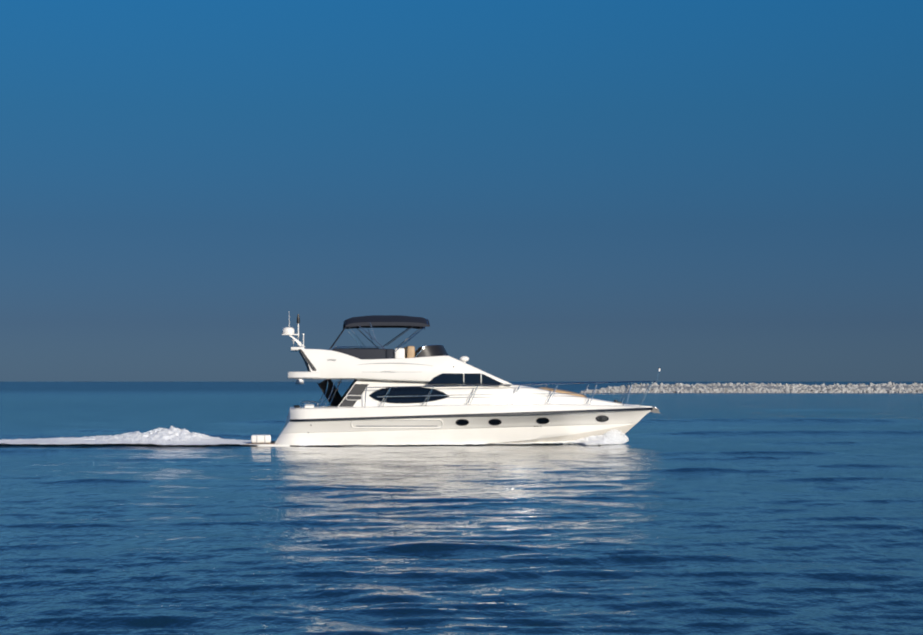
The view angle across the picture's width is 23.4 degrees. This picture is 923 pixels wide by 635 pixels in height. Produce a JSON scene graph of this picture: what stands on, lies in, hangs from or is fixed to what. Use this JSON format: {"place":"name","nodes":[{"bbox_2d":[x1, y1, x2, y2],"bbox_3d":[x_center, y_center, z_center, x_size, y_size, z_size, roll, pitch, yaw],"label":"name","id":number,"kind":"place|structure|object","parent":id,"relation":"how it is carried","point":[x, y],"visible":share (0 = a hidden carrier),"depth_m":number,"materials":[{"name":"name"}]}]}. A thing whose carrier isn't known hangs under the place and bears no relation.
{"place":"outdoors","nodes":[
{"label":"outdoors","id":0,"kind":"place"},
{"bbox_2d":[0,382,922,634],"bbox_3d":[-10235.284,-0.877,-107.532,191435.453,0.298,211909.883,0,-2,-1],"label":"sea","id":1,"kind":"structure","parent":0,"point":[740,514],"depth_m":36.11,"materials":[{"name":"blue liquid"}]},
{"bbox_2d":[0,426,250,444],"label":"wake foam","id":2,"kind":"object","parent":1,"relation":"on","point":[172,435],"visible":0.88,"depth_m":79.64,"materials":[{"name":"white"}]},
{"bbox_2d":[295,379,303,383],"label":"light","id":3,"kind":"object","parent":1,"relation":"on","point":[299,381],"visible":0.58,"depth_m":2039.18,"materials":[{"name":"white"}]},
{"bbox_2d":[2,428,628,444],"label":"spray","id":4,"kind":"object","parent":1,"relation":"on","point":[623,439],"visible":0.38,"depth_m":81.12,"materials":[{"name":"white liquid"}]},
{"bbox_2d":[246,314,659,446],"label":"yacht","id":5,"kind":"object","parent":1,"relation":"on","point":[428,394],"visible":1,"depth_m":79.72,"materials":[{"name":"white plastic"}]},
{"bbox_2d":[294,433,623,445],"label":"hull wash","id":6,"kind":"object","parent":1,"relation":"on","point":[582,440],"visible":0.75,"depth_m":80.45,"materials":[{"name":"white liquid"}]},
{"bbox_2d":[580,382,922,392],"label":"breakwater","id":7,"kind":"object","parent":1,"relation":"on","point":[889,387],"visible":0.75,"depth_m":452.95,"materials":[{"name":"grey stone"}]},
{"bbox_2d":[0,0,922,381],"label":"sky","id":8,"kind":"structure","parent":0,"point":[563,190],"materials":[{"name":"blue"}]}
]}

